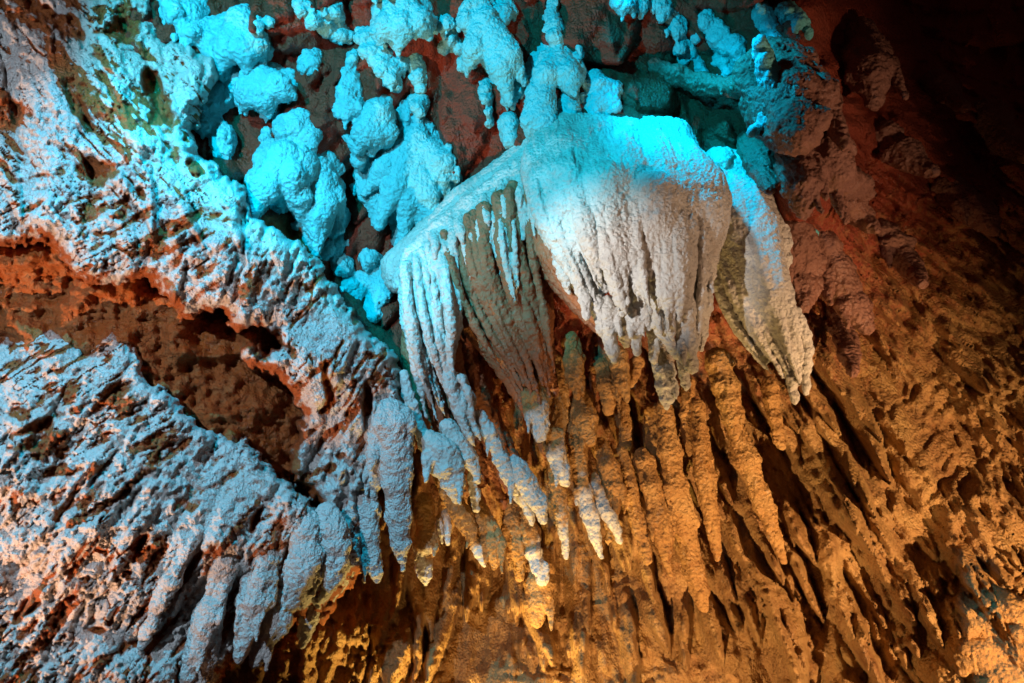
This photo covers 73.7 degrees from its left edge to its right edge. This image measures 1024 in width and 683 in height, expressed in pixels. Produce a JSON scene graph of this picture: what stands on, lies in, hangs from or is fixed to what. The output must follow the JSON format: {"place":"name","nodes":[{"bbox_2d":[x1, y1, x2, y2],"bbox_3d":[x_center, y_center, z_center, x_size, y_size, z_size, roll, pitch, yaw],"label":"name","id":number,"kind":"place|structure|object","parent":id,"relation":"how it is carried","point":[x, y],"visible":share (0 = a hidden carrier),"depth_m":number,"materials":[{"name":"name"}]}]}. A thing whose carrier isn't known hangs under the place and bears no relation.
{"place":"outdoors","nodes":[
{"label":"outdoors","id":0,"kind":"place"},
{"bbox_2d":[0,0,1023,682],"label":"cave wall","id":1,"kind":"structure","parent":0,"point":[894,474],"depth_m":6.56,"materials":[{"name":"stone"}]},
{"bbox_2d":[0,330,361,682],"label":"flowstone mass","id":2,"kind":"object","parent":1,"relation":"attached to","point":[149,533],"visible":1,"depth_m":4.69,"materials":[{"name":"white stone"}]},
{"bbox_2d":[296,606,320,648],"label":"stalactite","id":3,"kind":"object","parent":2,"relation":"hanging from","point":[306,629],"visible":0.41,"depth_m":5.39},
{"bbox_2d":[314,528,360,617],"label":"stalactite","id":4,"kind":"object","parent":2,"relation":"attached to","point":[356,545],"visible":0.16,"depth_m":5.55},
{"bbox_2d":[158,0,209,34],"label":"cave coral","id":5,"kind":"object","parent":1,"relation":"attached to","point":[178,14],"visible":0.68,"depth_m":5.94},
{"bbox_2d":[0,0,415,542],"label":"flowstone mass","id":6,"kind":"object","parent":1,"relation":"attached to","point":[108,174],"visible":0.89,"depth_m":5.22,"materials":[{"name":"white stone"}]},
{"bbox_2d":[356,490,382,583],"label":"stalactite","id":7,"kind":"object","parent":6,"relation":"hanging from","point":[369,511],"visible":0.85,"depth_m":5.61},
{"bbox_2d":[362,414,380,501],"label":"stalactite","id":8,"kind":"object","parent":6,"relation":"hanging from","point":[371,482],"visible":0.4,"depth_m":5.67},
{"bbox_2d":[366,398,416,571],"bbox_3d":[-1.007,1.166,5.723,0.410,1.055,1.076,0,-54,0],"label":"stalactite","id":9,"kind":"object","parent":6,"relation":"hanging from","point":[389,449],"visible":0.99,"depth_m":5.61},
{"bbox_2d":[192,80,237,159],"bbox_3d":[-2.731,-2.033,6.298,0.405,0.780,0.614,0,-54,0],"label":"cave coral","id":10,"kind":"object","parent":1,"relation":"attached to","point":[217,131],"visible":0.66,"depth_m":6.17},
{"bbox_2d":[170,3,274,84],"bbox_3d":[-2.550,-2.684,6.223,0.912,0.703,0.690,0,-54,0],"label":"cave coral","id":11,"kind":"object","parent":1,"relation":"attached to","point":[227,41],"visible":0.81,"depth_m":6.00},
{"bbox_2d":[224,62,297,122],"bbox_3d":[-2.327,-2.349,6.367,0.740,0.688,0.538,0,-54,0],"label":"cave coral","id":12,"kind":"object","parent":1,"relation":"attached to","point":[267,91],"visible":0.89,"depth_m":6.13},
{"bbox_2d":[258,107,322,153],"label":"cave coral","id":13,"kind":"object","parent":1,"relation":"attached to","point":[299,129],"visible":0.66,"depth_m":6.25},
{"bbox_2d":[243,138,350,256],"bbox_3d":[-1.984,-1.423,6.458,1.114,1.218,0.776,38,-63,-24],"label":"cave coral","id":14,"kind":"object","parent":1,"relation":"attached to","point":[307,189],"visible":0.97,"depth_m":6.27},
{"bbox_2d":[296,47,322,75],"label":"cave coral","id":15,"kind":"object","parent":1,"relation":"attached to","point":[308,61],"visible":0.97,"depth_m":6.42},
{"bbox_2d":[291,0,354,45],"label":"cave coral","id":16,"kind":"object","parent":1,"relation":"attached to","point":[327,22],"visible":0.92,"depth_m":6.28},
{"bbox_2d":[320,234,359,294],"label":"cave coral","id":17,"kind":"object","parent":1,"relation":"attached to","point":[342,264],"visible":0.81,"depth_m":6.80},
{"bbox_2d":[332,48,365,129],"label":"cave coral","id":18,"kind":"object","parent":1,"relation":"attached to","point":[348,104],"visible":0.92,"depth_m":6.47},
{"bbox_2d":[341,94,399,157],"bbox_3d":[-1.370,-2.077,6.667,0.567,0.662,0.604,0,-54,0],"label":"cave coral","id":19,"kind":"object","parent":1,"relation":"attached to","point":[374,130],"visible":0.94,"depth_m":6.46},
{"bbox_2d":[351,247,393,322],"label":"cave coral","id":20,"kind":"object","parent":1,"relation":"attached to","point":[372,289],"visible":0.69,"depth_m":6.87},
{"bbox_2d":[353,26,402,92],"bbox_3d":[-1.264,-2.749,6.600,0.290,0.528,0.682,-34,-61,22],"label":"cave coral","id":21,"kind":"object","parent":1,"relation":"attached to","point":[385,68],"visible":0.85,"depth_m":6.50},
{"bbox_2d":[369,0,438,55],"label":"cave coral","id":22,"kind":"object","parent":1,"relation":"attached to","point":[397,26],"visible":0.98,"depth_m":6.24},
{"bbox_2d":[349,117,462,245],"bbox_3d":[-1.077,-1.577,6.969,1.185,1.018,1.252,0,-54,0],"label":"cave coral","id":23,"kind":"object","parent":1,"relation":"attached to","point":[406,183],"visible":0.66,"depth_m":6.68},
{"bbox_2d":[391,53,427,93],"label":"cave coral","id":24,"kind":"object","parent":1,"relation":"attached to","point":[413,65],"visible":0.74,"depth_m":6.69},
{"bbox_2d":[396,93,430,128],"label":"cave coral","id":25,"kind":"object","parent":1,"relation":"attached to","point":[417,105],"visible":0.93,"depth_m":6.75},
{"bbox_2d":[412,492,439,585],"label":"stalactite","id":26,"kind":"object","parent":1,"relation":"hanging from","point":[425,542],"visible":1,"depth_m":5.97},
{"bbox_2d":[436,514,443,543],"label":"stalactite","id":27,"kind":"object","parent":1,"relation":"hanging from","point":[440,525],"visible":0.89,"depth_m":6.14},
{"bbox_2d":[441,508,451,545],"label":"stalactite","id":28,"kind":"object","parent":1,"relation":"hanging from","point":[447,524],"visible":0.95,"depth_m":6.13},
{"bbox_2d":[437,13,461,55],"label":"cave coral","id":29,"kind":"object","parent":1,"relation":"attached to","point":[450,42],"visible":0.91,"depth_m":6.64},
{"bbox_2d":[432,476,485,567],"bbox_3d":[-0.453,1.538,6.092,0.745,0.696,0.213,38,-63,-24],"label":"stalactite","id":30,"kind":"object","parent":1,"relation":"hanging from","point":[462,517],"visible":0.66,"depth_m":6.01},
{"bbox_2d":[477,77,494,128],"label":"cave coral","id":31,"kind":"object","parent":1,"relation":"attached to","point":[485,94],"visible":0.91,"depth_m":6.67},
{"bbox_2d":[381,138,599,525],"bbox_3d":[0.066,-0.182,6.457,2.598,3.126,2.303,-25,-58,17],"label":"flowstone curtain","id":32,"kind":"object","parent":1,"relation":"attached to","point":[468,274],"visible":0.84,"depth_m":5.99,"materials":[{"name":"white stone"}]},
{"bbox_2d":[467,496,506,573],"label":"stalactite","id":33,"kind":"object","parent":32,"relation":"hanging from","point":[493,541],"visible":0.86,"depth_m":6.00},
{"bbox_2d":[499,493,525,581],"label":"stalactite","id":34,"kind":"object","parent":32,"relation":"hanging from","point":[511,529],"visible":0.73,"depth_m":6.29},
{"bbox_2d":[520,369,550,442],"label":"stalactite","id":35,"kind":"object","parent":32,"relation":"hanging from","point":[536,416],"visible":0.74,"depth_m":5.96},
{"bbox_2d":[542,424,569,559],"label":"stalactite","id":36,"kind":"object","parent":32,"relation":"hanging from","point":[559,496],"visible":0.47,"depth_m":5.99},
{"bbox_2d":[544,350,570,438],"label":"stalactite","id":37,"kind":"object","parent":32,"relation":"hanging from","point":[560,403],"visible":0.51,"depth_m":6.30},
{"bbox_2d":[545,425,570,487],"bbox_3d":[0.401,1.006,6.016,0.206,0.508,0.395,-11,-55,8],"label":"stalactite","id":38,"kind":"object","parent":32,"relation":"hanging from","point":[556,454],"visible":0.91,"depth_m":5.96},
{"bbox_2d":[569,389,598,452],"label":"stalactite","id":39,"kind":"object","parent":32,"relation":"hanging from","point":[585,418],"visible":0.82,"depth_m":6.22},
{"bbox_2d":[565,409,603,558],"bbox_3d":[0.635,1.250,6.169,0.220,1.179,0.793,-13,-55,9],"label":"stalactite","id":40,"kind":"object","parent":32,"relation":"hanging from","point":[584,498],"visible":0.83,"depth_m":6.03},
{"bbox_2d":[454,0,527,110],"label":"cave coral","id":41,"kind":"object","parent":1,"relation":"attached to","point":[490,43],"visible":0.93,"depth_m":6.39},
{"bbox_2d":[497,111,518,148],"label":"cave coral","id":42,"kind":"object","parent":1,"relation":"attached to","point":[507,124],"visible":0.88,"depth_m":6.63},
{"bbox_2d":[519,508,549,585],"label":"stalactite","id":43,"kind":"object","parent":1,"relation":"hanging from","point":[533,555],"visible":0.85,"depth_m":6.13},
{"bbox_2d":[523,547,556,630],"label":"stalactite","id":44,"kind":"object","parent":1,"relation":"hanging from","point":[539,602],"visible":0.73,"depth_m":6.24},
{"bbox_2d":[542,0,564,47],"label":"cave coral","id":45,"kind":"object","parent":1,"relation":"attached to","point":[553,27],"visible":0.94,"depth_m":6.57},
{"bbox_2d":[561,331,585,399],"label":"stalactite","id":46,"kind":"object","parent":1,"relation":"hanging from","point":[573,358],"visible":1,"depth_m":6.19},
{"bbox_2d":[579,68,623,114],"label":"cave coral","id":47,"kind":"object","parent":1,"relation":"attached to","point":[602,93],"visible":0.78,"depth_m":6.54},
{"bbox_2d":[588,472,622,544],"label":"stalactite","id":48,"kind":"object","parent":1,"relation":"hanging from","point":[609,516],"visible":0.92,"depth_m":5.95},
{"bbox_2d":[590,357,621,415],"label":"stalactite","id":49,"kind":"object","parent":1,"relation":"hanging from","point":[601,371],"visible":0.78,"depth_m":6.29},
{"bbox_2d":[591,437,626,544],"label":"stalactite","id":50,"kind":"object","parent":1,"relation":"hanging from","point":[609,472],"visible":0.77,"depth_m":6.12},
{"bbox_2d":[606,345,630,402],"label":"stalactite","id":51,"kind":"object","parent":1,"relation":"hanging from","point":[620,374],"visible":0.82,"depth_m":6.21},
{"bbox_2d":[613,400,632,458],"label":"stalactite","id":52,"kind":"object","parent":1,"relation":"hanging from","point":[623,423],"visible":0.74,"depth_m":6.67},
{"bbox_2d":[520,112,732,391],"bbox_3d":[0.981,-1.120,6.292,1.821,3.116,1.571,0,-54,0],"label":"flowstone canopy","id":53,"kind":"object","parent":1,"relation":"attached to","point":[631,216],"visible":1,"depth_m":5.51,"materials":[{"name":"beige stone"}]},
{"bbox_2d":[520,43,587,141],"bbox_3d":[0.412,-2.377,6.678,0.683,1.147,0.958,0,-54,0],"label":"cave coral","id":54,"kind":"object","parent":53,"relation":"on","point":[561,67],"visible":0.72,"depth_m":6.37},
{"bbox_2d":[648,340,678,410],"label":"stalactite","id":55,"kind":"object","parent":53,"relation":"hanging from","point":[666,385],"visible":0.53,"depth_m":5.64},
{"bbox_2d":[613,446,652,565],"bbox_3d":[1.109,1.492,6.301,0.187,0.962,0.637,-15,-55,10],"label":"stalactite","id":56,"kind":"object","parent":1,"relation":"hanging from","point":[637,521],"visible":0.82,"depth_m":6.20},
{"bbox_2d":[629,356,644,387],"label":"stalactite","id":57,"kind":"object","parent":1,"relation":"hanging from","point":[637,364],"visible":0.92,"depth_m":6.39},
{"bbox_2d":[609,0,690,65],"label":"cave coral","id":58,"kind":"object","parent":1,"relation":"attached to","point":[670,17],"visible":0.84,"depth_m":6.70},
{"bbox_2d":[643,403,662,482],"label":"stalactite","id":59,"kind":"object","parent":1,"relation":"hanging from","point":[650,428],"visible":0.39,"depth_m":6.58},
{"bbox_2d":[632,447,675,576],"bbox_3d":[1.343,1.538,6.300,0.244,1.016,0.700,-19,-56,13],"label":"stalactite","id":60,"kind":"object","parent":1,"relation":"hanging from","point":[659,517],"visible":0.99,"depth_m":6.20},
{"bbox_2d":[656,400,710,612],"bbox_3d":[1.561,1.499,6.382,0.286,1.530,1.314,-12,-55,9],"label":"stalactite","id":61,"kind":"object","parent":1,"relation":"hanging from","point":[677,494],"visible":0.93,"depth_m":6.24},
{"bbox_2d":[678,375,695,456],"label":"stalactite","id":62,"kind":"object","parent":1,"relation":"hanging from","point":[687,398],"visible":0.81,"depth_m":6.56},
{"bbox_2d":[647,57,740,99],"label":"rock spur","id":63,"kind":"structure","parent":1,"relation":"attached to","point":[706,84],"depth_m":6.61,"materials":[{"name":"stone"}]},
{"bbox_2d":[685,33,708,71],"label":"cave coral","id":64,"kind":"object","parent":1,"relation":"attached to","point":[695,57],"visible":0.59,"depth_m":6.88},
{"bbox_2d":[689,399,722,561],"bbox_3d":[1.802,1.269,6.402,0.237,1.214,0.965,0,-54,0],"label":"stalactite","id":65,"kind":"object","parent":1,"relation":"hanging from","point":[705,475],"visible":0.99,"depth_m":6.29},
{"bbox_2d":[710,53,732,76],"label":"cave coral","id":66,"kind":"object","parent":1,"relation":"attached to","point":[723,64],"visible":0.35,"depth_m":6.75},
{"bbox_2d":[697,9,746,65],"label":"cave coral","id":67,"kind":"object","parent":1,"relation":"attached to","point":[721,39],"visible":0.84,"depth_m":6.69},
{"bbox_2d":[704,347,744,441],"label":"stalactite","id":68,"kind":"object","parent":1,"relation":"hanging from","point":[719,365],"visible":1,"depth_m":6.10},
{"bbox_2d":[727,425,786,564],"bbox_3d":[2.235,1.228,6.384,0.289,1.326,1.073,-21,-57,15],"label":"stalactite","id":69,"kind":"object","parent":1,"relation":"hanging from","point":[746,460],"visible":0.71,"depth_m":6.25},
{"bbox_2d":[736,130,778,194],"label":"rock spur","id":70,"kind":"structure","parent":1,"relation":"attached to","point":[757,157],"depth_m":6.01,"materials":[{"name":"teal stone"}]},
{"bbox_2d":[706,146,814,404],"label":"flowstone wing","id":71,"kind":"structure","parent":1,"relation":"attached to","point":[764,316],"depth_m":5.81,"materials":[{"name":"white stone"}]},
{"bbox_2d":[751,0,781,37],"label":"cave coral","id":72,"kind":"object","parent":1,"relation":"attached to","point":[763,17],"visible":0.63,"depth_m":6.35},
{"bbox_2d":[760,376,785,450],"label":"stalactite","id":73,"kind":"object","parent":1,"relation":"hanging from","point":[770,390],"visible":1,"depth_m":6.28},
{"bbox_2d":[732,36,852,156],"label":"rock spur","id":74,"kind":"structure","parent":1,"relation":"attached to","point":[799,106],"depth_m":5.28,"materials":[{"name":"brown stone"}]},
{"bbox_2d":[746,112,766,137],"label":"cave coral","id":75,"kind":"object","parent":74,"relation":"attached to","point":[756,127],"visible":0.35,"depth_m":5.40},
{"bbox_2d":[751,34,781,89],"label":"cave coral","id":76,"kind":"object","parent":74,"relation":"attached to","point":[767,67],"visible":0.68,"depth_m":5.39},
{"bbox_2d":[774,0,813,40],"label":"cave coral","id":77,"kind":"object","parent":1,"relation":"attached to","point":[794,13],"visible":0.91,"depth_m":6.15},
{"bbox_2d":[773,149,825,220],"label":"rock spur","id":78,"kind":"structure","parent":1,"relation":"attached to","point":[800,180],"depth_m":5.34,"materials":[{"name":"brown stone"}]},
{"bbox_2d":[784,220,826,312],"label":"rock spur","id":79,"kind":"structure","parent":1,"relation":"attached to","point":[807,268],"depth_m":6.19,"materials":[{"name":"brown stone"}]},
{"bbox_2d":[825,305,862,377],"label":"rock spur","id":80,"kind":"structure","parent":1,"relation":"attached to","point":[847,343],"depth_m":6.38,"materials":[{"name":"brown stone"}]},
{"bbox_2d":[813,131,875,218],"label":"rock spur","id":81,"kind":"structure","parent":1,"relation":"attached to","point":[846,178],"depth_m":5.48,"materials":[{"name":"brown stone"}]},
{"bbox_2d":[818,230,874,335],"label":"rock spur","id":82,"kind":"structure","parent":1,"relation":"attached to","point":[846,296],"depth_m":6.22,"materials":[{"name":"brown stone"}]},
{"bbox_2d":[839,200,880,233],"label":"rock spur","id":83,"kind":"structure","parent":1,"relation":"attached to","point":[861,216],"depth_m":6.15,"materials":[{"name":"brown stone"}]},
{"bbox_2d":[838,16,908,110],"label":"rock spur","id":84,"kind":"structure","parent":1,"relation":"attached to","point":[872,70],"depth_m":6.33,"materials":[{"name":"brown stone"}]},
{"bbox_2d":[876,219,928,289],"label":"rock spur","id":85,"kind":"structure","parent":1,"relation":"attached to","point":[900,254],"depth_m":6.69,"materials":[{"name":"brown stone"}]},
{"bbox_2d":[875,119,940,177],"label":"rock spur","id":86,"kind":"structure","parent":1,"relation":"attached to","point":[897,149],"depth_m":6.55,"materials":[{"name":"brown stone"}]},
{"bbox_2d":[908,583,1023,682],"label":"rock lump","id":87,"kind":"object","parent":1,"relation":"attached to","point":[992,654],"visible":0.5,"depth_m":5.50,"materials":[{"name":"stone"}]},
{"bbox_2d":[930,174,1001,236],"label":"rock spur","id":88,"kind":"structure","parent":1,"relation":"attached to","point":[963,200],"depth_m":6.70,"materials":[{"name":"brown stone"}]}
]}

